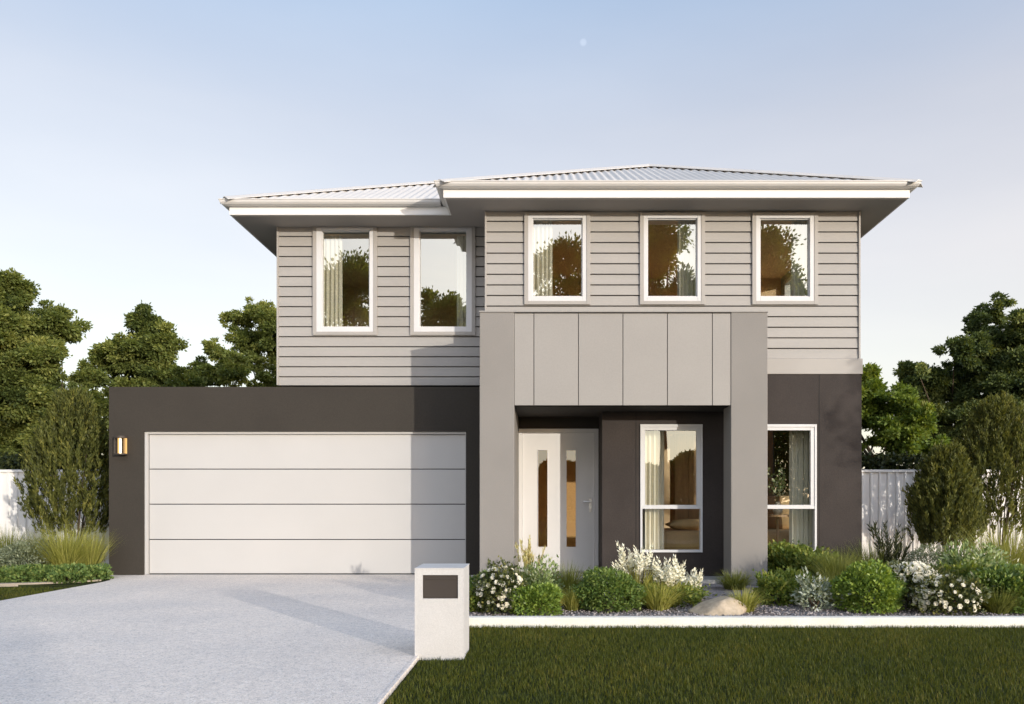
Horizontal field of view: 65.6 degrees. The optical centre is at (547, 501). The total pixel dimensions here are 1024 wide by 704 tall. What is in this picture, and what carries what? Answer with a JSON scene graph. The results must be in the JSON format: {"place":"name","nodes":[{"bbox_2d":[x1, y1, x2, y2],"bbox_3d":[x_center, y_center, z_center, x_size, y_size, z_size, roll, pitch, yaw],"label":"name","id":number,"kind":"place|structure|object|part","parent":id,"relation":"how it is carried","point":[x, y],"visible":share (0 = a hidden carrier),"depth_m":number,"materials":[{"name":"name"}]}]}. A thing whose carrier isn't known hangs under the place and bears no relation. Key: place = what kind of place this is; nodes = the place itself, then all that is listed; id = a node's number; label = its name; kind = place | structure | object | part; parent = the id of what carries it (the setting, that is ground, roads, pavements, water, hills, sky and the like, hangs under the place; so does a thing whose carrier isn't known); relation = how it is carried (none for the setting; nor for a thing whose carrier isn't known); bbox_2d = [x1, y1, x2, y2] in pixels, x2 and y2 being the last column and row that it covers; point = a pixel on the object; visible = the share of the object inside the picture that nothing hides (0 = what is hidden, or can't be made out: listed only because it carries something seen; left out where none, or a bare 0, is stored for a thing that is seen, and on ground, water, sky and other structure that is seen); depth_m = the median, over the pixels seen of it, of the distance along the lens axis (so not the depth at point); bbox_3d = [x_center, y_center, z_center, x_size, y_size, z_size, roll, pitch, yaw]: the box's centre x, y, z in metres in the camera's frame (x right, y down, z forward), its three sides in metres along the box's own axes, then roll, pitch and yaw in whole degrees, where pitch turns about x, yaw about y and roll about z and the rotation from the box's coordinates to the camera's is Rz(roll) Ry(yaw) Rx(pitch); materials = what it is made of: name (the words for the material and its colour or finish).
{"place":"outdoors","nodes":[
{"label":"outdoors","id":0,"kind":"place"},
{"bbox_2d":[0,586,71,600],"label":"grass","id":1,"kind":"structure","parent":0,"point":[17,594],"depth_m":9.95,"materials":[{"name":"green plant"}]},
{"bbox_2d":[6,579,109,585],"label":"garden soil","id":2,"kind":"structure","parent":0,"point":[76,584],"depth_m":10.67,"materials":[{"name":"brown soil"}]},
{"bbox_2d":[0,563,16,582],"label":"ground cover","id":3,"kind":"object","parent":2,"relation":"on","point":[2,569],"visible":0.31,"depth_m":10.85,"materials":[{"name":"green plant"}]},
{"bbox_2d":[0,522,39,565],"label":"grass clump","id":4,"kind":"object","parent":2,"relation":"on","point":[6,538],"visible":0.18,"depth_m":12.13,"materials":[{"name":"plant"}]},
{"bbox_2d":[0,563,45,582],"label":"ground cover","id":5,"kind":"object","parent":2,"relation":"on","point":[19,571],"visible":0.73,"depth_m":10.77,"materials":[{"name":"green plant"}]},
{"bbox_2d":[0,537,53,578],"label":"grey shrub","id":6,"kind":"object","parent":2,"relation":"on","point":[10,550],"visible":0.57,"depth_m":11.09,"materials":[{"name":"green plant"}]},
{"bbox_2d":[27,563,67,581],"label":"ground cover","id":7,"kind":"object","parent":2,"relation":"on","point":[39,572],"visible":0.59,"depth_m":10.83,"materials":[{"name":"green plant"}]},
{"bbox_2d":[0,527,108,564],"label":"grass clump","id":8,"kind":"object","parent":2,"relation":"on","point":[41,543],"visible":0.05,"depth_m":11.69,"materials":[{"name":"green plant"}]},
{"bbox_2d":[12,383,108,541],"bbox_3d":[-7.593,-0.378,12.696,1.718,3.040,1.601,0,0,0],"label":"upright shrub","id":9,"kind":"object","parent":2,"relation":"on","point":[69,410],"visible":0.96,"depth_m":12.39,"materials":[{"name":"green plant"}]},
{"bbox_2d":[2,521,127,565],"bbox_3d":[-7.005,0.683,11.530,1.723,0.862,1.816,0,0,-42],"label":"grass clump","id":10,"kind":"object","parent":2,"relation":"on","point":[60,552],"visible":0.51,"depth_m":11.26,"materials":[{"name":"green plant"}]},
{"bbox_2d":[46,562,93,583],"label":"ground cover","id":11,"kind":"object","parent":2,"relation":"on","point":[62,572],"visible":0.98,"depth_m":10.82,"materials":[{"name":"green plant"}]},
{"bbox_2d":[71,562,113,581],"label":"ground cover","id":12,"kind":"object","parent":2,"relation":"on","point":[99,571],"visible":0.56,"depth_m":11.20,"materials":[{"name":"green plant"}]},
{"bbox_2d":[61,527,123,565],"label":"grass clump","id":13,"kind":"object","parent":2,"relation":"on","point":[96,560],"visible":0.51,"depth_m":11.49,"materials":[{"name":"green plant"}]},
{"bbox_2d":[0,575,473,703],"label":"driveway","id":14,"kind":"structure","parent":0,"point":[233,639],"depth_m":6.33,"materials":[{"name":"grey concrete"}]},
{"bbox_2d":[0,586,1023,703],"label":"lawn","id":15,"kind":"structure","parent":0,"point":[642,688],"depth_m":5.25,"materials":[{"name":"plant"}]},
{"bbox_2d":[0,579,100,586],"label":"garden edging","id":16,"kind":"object","parent":15,"relation":"on","point":[14,584],"visible":0.4,"depth_m":10.69,"materials":[{"name":"white concrete"}]},
{"bbox_2d":[374,656,418,703],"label":"driveway border","id":17,"kind":"object","parent":15,"relation":"on","point":[392,687],"depth_m":4.90,"materials":[{"name":"white concrete"}]},
{"bbox_2d":[414,564,468,659],"bbox_3d":[-0.773,0.809,5.892,0.357,0.661,0.406,0,0,0],"label":"letterbox","id":18,"kind":"object","parent":15,"relation":"on","point":[442,611],"visible":0.92,"depth_m":5.69,"materials":[{"name":"white concrete"}]},
{"bbox_2d":[469,616,1023,627],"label":"garden edging","id":19,"kind":"object","parent":15,"relation":"on","point":[737,621],"depth_m":7.14,"materials":[{"name":"concrete"}]},
{"bbox_2d":[0,0,1023,469],"label":"sky","id":20,"kind":"structure","parent":0,"point":[125,124],"materials":[{"name":"blue"}]},
{"bbox_2d":[670,434,698,521],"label":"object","id":21,"kind":"object","parent":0,"point":[682,469],"visible":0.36,"depth_m":14.03,"materials":[{"name":"brown wood"}]},
{"bbox_3d":[2.378,-0.110,14.040,0.235,2.120,0.019,0,0,0],"label":"door","id":22,"kind":"part","parent":21,"relation":"part of","materials":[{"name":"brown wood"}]},
{"bbox_3d":[2.623,-0.110,14.040,0.235,2.120,0.019,0,0,0],"label":"door","id":23,"kind":"part","parent":21,"relation":"part of","materials":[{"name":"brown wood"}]},
{"bbox_2d":[469,584,1023,615],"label":"gravel bed","id":24,"kind":"object","parent":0,"point":[718,589],"depth_m":8.02,"materials":[{"name":"grey gravel"}]},
{"bbox_2d":[469,586,491,612],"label":"clipped bush","id":25,"kind":"object","parent":24,"relation":"on","point":[473,599],"visible":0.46,"depth_m":7.92,"materials":[{"name":"green plant"}]},
{"bbox_2d":[469,569,501,602],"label":"clipped bush","id":26,"kind":"object","parent":24,"relation":"on","point":[472,578],"visible":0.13,"depth_m":8.45,"materials":[{"name":"green plant"}]},
{"bbox_2d":[469,555,530,615],"bbox_3d":[-0.463,0.832,7.892,0.607,0.576,0.642,0,0,-37],"label":"flowering shrub","id":27,"kind":"object","parent":24,"relation":"on","point":[503,579],"visible":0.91,"depth_m":7.80,"materials":[{"name":"green plant"}]},
{"bbox_2d":[487,535,564,583],"bbox_3d":[-0.236,0.712,8.613,0.956,0.803,1.000,0,0,0],"label":"flowering plant","id":28,"kind":"object","parent":24,"relation":"on","point":[528,555],"visible":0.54,"depth_m":8.59,"materials":[{"name":"plant"}]},
{"bbox_2d":[508,581,564,615],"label":"clipped bush","id":29,"kind":"object","parent":24,"relation":"on","point":[550,593],"visible":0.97,"depth_m":7.69,"materials":[{"name":"green plant"}]},
{"bbox_2d":[516,554,568,592],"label":"variegated shrub","id":30,"kind":"object","parent":24,"relation":"on","point":[536,572],"visible":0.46,"depth_m":8.39,"materials":[{"name":"green plant"}]},
{"bbox_2d":[538,588,570,607],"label":"grass clump","id":31,"kind":"object","parent":24,"relation":"on","point":[562,602],"visible":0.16,"depth_m":7.99,"materials":[{"name":"green plant"}]},
{"bbox_2d":[543,559,593,594],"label":"grass clump","id":32,"kind":"object","parent":24,"relation":"on","point":[571,579],"visible":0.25,"depth_m":8.78,"materials":[{"name":"green plant"}]},
{"bbox_2d":[558,584,587,610],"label":"grass clump","id":33,"kind":"object","parent":24,"relation":"on","point":[571,603],"visible":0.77,"depth_m":8.02,"materials":[{"name":"green plant"}]},
{"bbox_2d":[567,584,606,607],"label":"clipped bush","id":34,"kind":"object","parent":24,"relation":"on","point":[586,595],"visible":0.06,"depth_m":8.32,"materials":[{"name":"green plant"}]},
{"bbox_2d":[572,566,648,613],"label":"clipped bush","id":35,"kind":"object","parent":24,"relation":"on","point":[625,585],"visible":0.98,"depth_m":7.96,"materials":[{"name":"green plant"}]},
{"bbox_2d":[611,542,664,602],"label":"flowering plant","id":36,"kind":"object","parent":24,"relation":"on","point":[637,566],"visible":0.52,"depth_m":8.53,"materials":[{"name":"white plant"}]},
{"bbox_2d":[628,578,694,610],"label":"grass clump","id":37,"kind":"object","parent":24,"relation":"on","point":[661,602],"visible":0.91,"depth_m":8.02,"materials":[{"name":"green plant"}]},
{"bbox_2d":[642,554,700,606],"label":"flowering plant","id":38,"kind":"object","parent":24,"relation":"on","point":[668,574],"visible":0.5,"depth_m":8.37,"materials":[{"name":"white plant"}]},
{"bbox_2d":[629,576,716,607],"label":"leafy shrub","id":39,"kind":"object","parent":24,"relation":"on","point":[696,597],"visible":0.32,"depth_m":8.31,"materials":[{"name":"green plant"}]},
{"bbox_2d":[681,567,707,600],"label":"flowering plant","id":40,"kind":"object","parent":24,"relation":"on","point":[691,580],"visible":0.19,"depth_m":8.75,"materials":[{"name":"white plant"}]},
{"bbox_2d":[688,596,746,615],"bbox_3d":[1.711,1.101,7.911,0.602,0.279,0.401,-4,0,-6],"label":"boulder","id":41,"kind":"object","parent":24,"relation":"on","point":[721,605],"visible":0.64,"depth_m":7.80,"materials":[{"name":"stone"}]},
{"bbox_2d":[709,569,757,589],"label":"grass clump","id":42,"kind":"object","parent":24,"relation":"on","point":[736,582],"visible":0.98,"depth_m":9.96,"materials":[{"name":"green plant"}]},
{"bbox_2d":[724,584,779,612],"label":"grass clump","id":43,"kind":"object","parent":24,"relation":"on","point":[748,600],"visible":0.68,"depth_m":7.89,"materials":[{"name":"green plant"}]},
{"bbox_2d":[750,569,805,606],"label":"leafy shrub","id":44,"kind":"object","parent":24,"relation":"on","point":[771,583],"visible":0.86,"depth_m":8.47,"materials":[{"name":"green plant"}]},
{"bbox_2d":[769,566,823,602],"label":"leafy shrub","id":45,"kind":"object","parent":24,"relation":"on","point":[787,573],"visible":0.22,"depth_m":8.66,"materials":[{"name":"green plant"}]},
{"bbox_2d":[768,539,829,576],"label":"leafy shrub","id":46,"kind":"object","parent":24,"relation":"on","point":[780,554],"visible":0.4,"depth_m":10.61,"materials":[{"name":"green plant"}]},
{"bbox_2d":[791,544,843,581],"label":"leafy shrub","id":47,"kind":"object","parent":24,"relation":"on","point":[801,554],"visible":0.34,"depth_m":10.15,"materials":[{"name":"green plant"}]},
{"bbox_2d":[790,566,849,611],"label":"silver plant","id":48,"kind":"object","parent":24,"relation":"on","point":[804,593],"visible":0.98,"depth_m":8.10,"materials":[{"name":"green plant"}]},
{"bbox_2d":[804,567,841,602],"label":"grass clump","id":49,"kind":"object","parent":24,"relation":"on","point":[825,581],"visible":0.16,"depth_m":8.59,"materials":[{"name":"green plant"}]},
{"bbox_2d":[796,544,874,583],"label":"grass clump","id":50,"kind":"object","parent":24,"relation":"on","point":[840,562],"visible":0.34,"depth_m":9.52,"materials":[{"name":"green plant"}]},
{"bbox_2d":[828,558,908,613],"bbox_3d":[3.254,0.847,8.072,0.738,0.561,0.751,0,0,-43],"label":"clipped bush","id":51,"kind":"object","parent":24,"relation":"on","point":[880,584],"visible":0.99,"depth_m":7.89,"materials":[{"name":"green plant"}]},
{"bbox_2d":[830,537,929,568],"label":"grass clump","id":52,"kind":"object","parent":24,"relation":"on","point":[875,554],"visible":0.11,"depth_m":10.15,"materials":[{"name":"green plant"}]},
{"bbox_2d":[867,520,912,563],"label":"spiky plant","id":53,"kind":"object","parent":24,"relation":"on","point":[887,544],"visible":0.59,"depth_m":9.97,"materials":[{"name":"green plant"}]},
{"bbox_2d":[865,559,963,610],"bbox_3d":[3.772,0.863,8.196,0.827,0.522,0.749,0,0,0],"label":"flowering shrub","id":54,"kind":"object","parent":24,"relation":"on","point":[914,571],"visible":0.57,"depth_m":8.00,"materials":[{"name":"white plant"}]},
{"bbox_2d":[904,543,955,564],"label":"grey shrub","id":55,"kind":"object","parent":24,"relation":"on","point":[919,551],"visible":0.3,"depth_m":9.85,"materials":[{"name":"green plant"}]},
{"bbox_2d":[901,438,991,549],"bbox_3d":[5.989,0.099,11.927,1.239,2.087,1.318,0,0,0],"label":"upright shrub","id":56,"kind":"object","parent":24,"relation":"on","point":[945,489],"visible":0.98,"depth_m":11.65,"materials":[{"name":"green plant"}]},
{"bbox_2d":[903,569,995,615],"bbox_3d":[3.956,0.893,7.919,0.883,0.470,0.853,0,0,0],"label":"flowering shrub","id":57,"kind":"object","parent":24,"relation":"on","point":[959,586],"visible":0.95,"depth_m":7.72,"materials":[{"name":"green plant"}]},
{"bbox_2d":[928,559,983,601],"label":"leafy shrub","id":58,"kind":"object","parent":24,"relation":"on","point":[968,566],"visible":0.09,"depth_m":8.55,"materials":[{"name":"green plant"}]},
{"bbox_2d":[930,537,1018,571],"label":"variegated shrub","id":59,"kind":"object","parent":24,"relation":"on","point":[988,559],"visible":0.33,"depth_m":9.05,"materials":[{"name":"green plant"}]},
{"bbox_2d":[932,517,1023,564],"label":"grass clump","id":60,"kind":"object","parent":24,"relation":"on","point":[1013,555],"visible":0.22,"depth_m":9.81,"materials":[{"name":"beige plant"}]},
{"bbox_2d":[950,389,1023,549],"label":"upright shrub","id":61,"kind":"object","parent":24,"relation":"on","point":[988,416],"visible":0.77,"depth_m":12.39,"materials":[{"name":"green plant"}]},
{"bbox_2d":[962,562,1023,613],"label":"clipped bush","id":62,"kind":"object","parent":24,"relation":"on","point":[999,575],"visible":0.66,"depth_m":7.95,"materials":[{"name":"green plant"}]},
{"bbox_2d":[976,586,1023,613],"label":"grass clump","id":63,"kind":"object","parent":24,"relation":"on","point":[1000,606],"visible":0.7,"depth_m":7.80,"materials":[{"name":"green plant"}]},
{"bbox_3d":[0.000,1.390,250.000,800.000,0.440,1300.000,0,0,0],"label":"ground","id":64,"kind":"structure","parent":0,"visible":0},
{"bbox_2d":[0,451,102,469],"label":"hedge","id":65,"kind":"object","parent":64,"relation":"on","point":[7,462],"visible":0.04,"depth_m":14.31,"materials":[{"name":"green plant"}]},
{"bbox_2d":[0,470,108,565],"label":"steel fence","id":66,"kind":"object","parent":64,"relation":"on","point":[11,514],"visible":0.08,"depth_m":13.90,"materials":[{"name":"white metal"}]},
{"bbox_2d":[0,267,116,463],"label":"tree","id":67,"kind":"object","parent":64,"relation":"on","point":[34,351],"visible":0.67,"depth_m":20.15,"materials":[{"name":"green plant"}]},
{"bbox_2d":[76,300,207,398],"bbox_3d":[-12.130,-2.384,23.880,3.755,7.120,3.301,0,0,0],"label":"tree","id":68,"kind":"object","parent":64,"relation":"on","point":[145,353],"visible":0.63,"depth_m":23.14,"materials":[{"name":"green plant"}]},
{"bbox_2d":[162,337,253,386],"bbox_3d":[-9.639,-1.889,23.085,2.514,6.130,3.290,0,0,0],"label":"tree","id":69,"kind":"object","parent":64,"relation":"on","point":[229,367],"visible":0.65,"depth_m":22.63,"materials":[{"name":"green plant"}]},
{"bbox_2d":[217,296,281,386],"bbox_3d":[-8.944,-2.706,25.235,2.996,7.763,2.339,0,0,17],"label":"tree","id":70,"kind":"object","parent":64,"relation":"on","point":[249,343],"visible":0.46,"depth_m":25.00,"materials":[{"name":"green plant"}]},
{"bbox_2d":[109,164,922,584],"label":"house","id":71,"kind":"structure","parent":64,"relation":"on","point":[399,422],"depth_m":11.88,"materials":[{"name":"grey paint"}]},
{"bbox_2d":[114,436,126,454],"bbox_3d":[-6.351,-0.828,11.832,0.170,0.285,0.174,0,0,0],"label":"wall light","id":72,"kind":"object","parent":71,"relation":"attached to","point":[122,445],"visible":1,"depth_m":11.81,"materials":[{"name":"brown metal"}]},
{"bbox_2d":[145,432,465,574],"bbox_3d":[-3.639,0.031,12.012,4.839,2.153,0.115,0,0,0],"label":"garage door","id":73,"kind":"structure","parent":71,"relation":"in","point":[217,503],"depth_m":12.00,"materials":[{"name":"white metal"}]},
{"bbox_2d":[324,236,341,325],"bbox_3d":[-3.325,-3.290,12.250,0.320,1.600,0.070,0,0,0],"label":"curtain","id":74,"kind":"object","parent":71,"relation":"hanging from","point":[332,280],"visible":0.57,"depth_m":12.25,"materials":[{"name":"white fabric"}]},
{"bbox_2d":[313,226,377,334],"bbox_3d":[-3.050,-3.327,12.017,0.970,1.647,0.105,0,0,0],"label":"window","id":75,"kind":"structure","parent":71,"relation":"in","point":[319,328],"depth_m":11.97,"materials":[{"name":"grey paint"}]},
{"bbox_2d":[410,226,475,334],"bbox_3d":[-1.572,-3.327,12.017,0.985,1.647,0.105,0,0,0],"label":"window","id":76,"kind":"structure","parent":71,"relation":"in","point":[416,328],"depth_m":11.97,"materials":[{"name":"grey paint"}]},
{"bbox_2d":[457,236,465,325],"bbox_3d":[-1.303,-3.290,12.250,0.184,1.600,0.070,0,0,0],"label":"curtain","id":77,"kind":"object","parent":71,"relation":"hanging from","point":[461,280],"visible":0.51,"depth_m":12.25,"materials":[{"name":"white fabric"}]},
{"bbox_2d":[533,221,551,295],"bbox_3d":[-0.074,-3.440,11.600,0.303,1.300,0.070,0,0,0],"label":"curtain","id":78,"kind":"object","parent":71,"relation":"hanging from","point":[542,258],"visible":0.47,"depth_m":11.60,"materials":[{"name":"white fabric"}]},
{"bbox_2d":[524,213,589,304],"bbox_3d":[0.145,-3.458,11.367,0.942,1.310,0.105,0,0,0],"label":"window","id":79,"kind":"structure","parent":71,"relation":"in","point":[529,299],"depth_m":11.32,"materials":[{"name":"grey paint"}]},
{"bbox_2d":[519,429,597,571],"bbox_3d":[0.173,-0.014,12.033,1.206,2.158,0.175,0,0,0],"label":"front door","id":80,"kind":"structure","parent":71,"relation":"in","point":[556,442],"depth_m":12.02,"materials":[{"name":"white paint"}]},
{"bbox_2d":[643,431,663,548],"bbox_3d":[1.556,-0.200,11.570,0.308,2.380,0.070,0,0,0],"label":"curtain","id":81,"kind":"object","parent":71,"relation":"hanging from","point":[653,525],"visible":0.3,"depth_m":11.57,"materials":[{"name":"white fabric"}]},
{"bbox_2d":[640,424,702,551],"bbox_3d":[1.763,-0.182,11.305,0.883,1.816,0.110,0,0,0],"label":"window","id":82,"kind":"structure","parent":71,"relation":"in","point":[698,428],"depth_m":11.26,"materials":[{"name":"white metal"}]},
{"bbox_2d":[639,213,704,304],"bbox_3d":[1.788,-3.458,11.367,0.929,1.310,0.105,0,0,0],"label":"window","id":83,"kind":"structure","parent":71,"relation":"in","point":[699,299],"depth_m":11.32,"materials":[{"name":"grey paint"}]},
{"bbox_2d":[677,221,695,295],"bbox_3d":[2.056,-3.440,11.600,0.296,1.300,0.070,0,0,0],"label":"curtain","id":84,"kind":"object","parent":71,"relation":"hanging from","point":[686,258],"visible":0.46,"depth_m":11.60,"materials":[{"name":"white fabric"}]},
{"bbox_2d":[664,528,788,548],"bbox_3d":[2.935,0.720,12.665,2.430,0.540,1.470,0,0,0],"label":"bed","id":85,"kind":"object","parent":71,"relation":"on","point":[680,539],"visible":0.03,"depth_m":11.93,"materials":[{"name":"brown wood"}]},
{"bbox_2d":[665,519,698,529],"bbox_3d":[2.250,0.370,12.450,0.720,0.179,0.520,0,0,0],"label":"pillow","id":86,"kind":"object","parent":85,"relation":"on","point":[686,524],"visible":0.58,"depth_m":12.24,"materials":[{"name":"brown fabric"}]},
{"bbox_2d":[768,496,782,528],"bbox_3d":[3.500,0.180,12.620,0.440,0.540,0.159,0,-14,0],"label":"pillow","id":87,"kind":"object","parent":85,"relation":"on","point":[771,520],"visible":0.22,"depth_m":12.54,"materials":[{"name":"brown fabric"}]},
{"bbox_2d":[780,496,788,528],"bbox_3d":[3.780,0.180,12.700,0.480,0.540,0.159,0,-12,0],"label":"pillow","id":88,"kind":"object","parent":85,"relation":"on","point":[785,501],"visible":0.24,"depth_m":12.62,"materials":[{"name":"beige fabric"}]},
{"bbox_2d":[768,514,788,541],"bbox_3d":[3.420,0.605,11.780,0.400,0.810,0.400,0,0,0],"label":"side table","id":89,"kind":"object","parent":71,"relation":"on","point":[777,523],"visible":0.45,"depth_m":11.76,"materials":[{"name":"brown wood"}]},
{"bbox_2d":[768,457,787,514],"bbox_3d":[3.389,-0.241,11.749,0.370,0.880,0.293,0,0,0],"label":"vase of flowers","id":90,"kind":"object","parent":89,"relation":"on","point":[780,488],"visible":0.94,"depth_m":11.73,"materials":[{"name":"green plant"}]},
{"bbox_2d":[751,213,817,304],"bbox_3d":[3.394,-3.458,11.367,0.939,1.310,0.105,0,0,0],"label":"window","id":91,"kind":"structure","parent":71,"relation":"in","point":[811,298],"depth_m":11.32,"materials":[{"name":"grey paint"}]},
{"bbox_2d":[784,277,790,295],"bbox_3d":[4.375,-3.015,13.125,0.100,1.950,2.750,0,0,0],"label":"window","id":92,"kind":"structure","parent":71,"relation":"in","point":[787,283],"depth_m":14.45,"materials":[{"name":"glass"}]},
{"bbox_2d":[768,424,816,550],"bbox_3d":[3.383,-0.182,11.305,0.880,1.816,0.110,0,0,0],"label":"window","id":93,"kind":"structure","parent":71,"relation":"in","point":[812,428],"depth_m":11.26,"materials":[{"name":"white metal"}]},
{"bbox_2d":[791,221,806,295],"bbox_3d":[3.709,-3.440,11.600,0.264,1.300,0.070,0,0,0],"label":"curtain","id":94,"kind":"object","parent":71,"relation":"hanging from","point":[798,258],"visible":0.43,"depth_m":11.60,"materials":[{"name":"white fabric"}]},
{"bbox_2d":[789,431,811,546],"bbox_3d":[3.712,-0.200,11.570,0.354,2.380,0.070,0,0,0],"label":"curtain","id":95,"kind":"object","parent":71,"relation":"hanging from","point":[800,525],"visible":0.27,"depth_m":11.57,"materials":[{"name":"white fabric"}]},
{"bbox_2d":[862,362,950,468],"bbox_3d":[6.594,-0.791,15.745,2.106,3.945,2.948,0,0,-15],"label":"tree","id":96,"kind":"object","parent":64,"relation":"on","point":[891,428],"visible":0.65,"depth_m":14.98,"materials":[{"name":"green plant"}]},
{"bbox_2d":[862,450,1018,469],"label":"hedge","id":97,"kind":"object","parent":64,"relation":"on","point":[878,462],"visible":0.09,"depth_m":14.31,"materials":[{"name":"green plant"}]},
{"bbox_2d":[862,470,1023,565],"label":"steel fence","id":98,"kind":"object","parent":64,"relation":"on","point":[883,497],"visible":0.12,"depth_m":13.90,"materials":[{"name":"white metal"}]},
{"bbox_2d":[892,291,1023,467],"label":"tree","id":99,"kind":"object","parent":64,"relation":"on","point":[986,358],"visible":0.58,"depth_m":21.54,"materials":[{"name":"green plant"}]}
]}

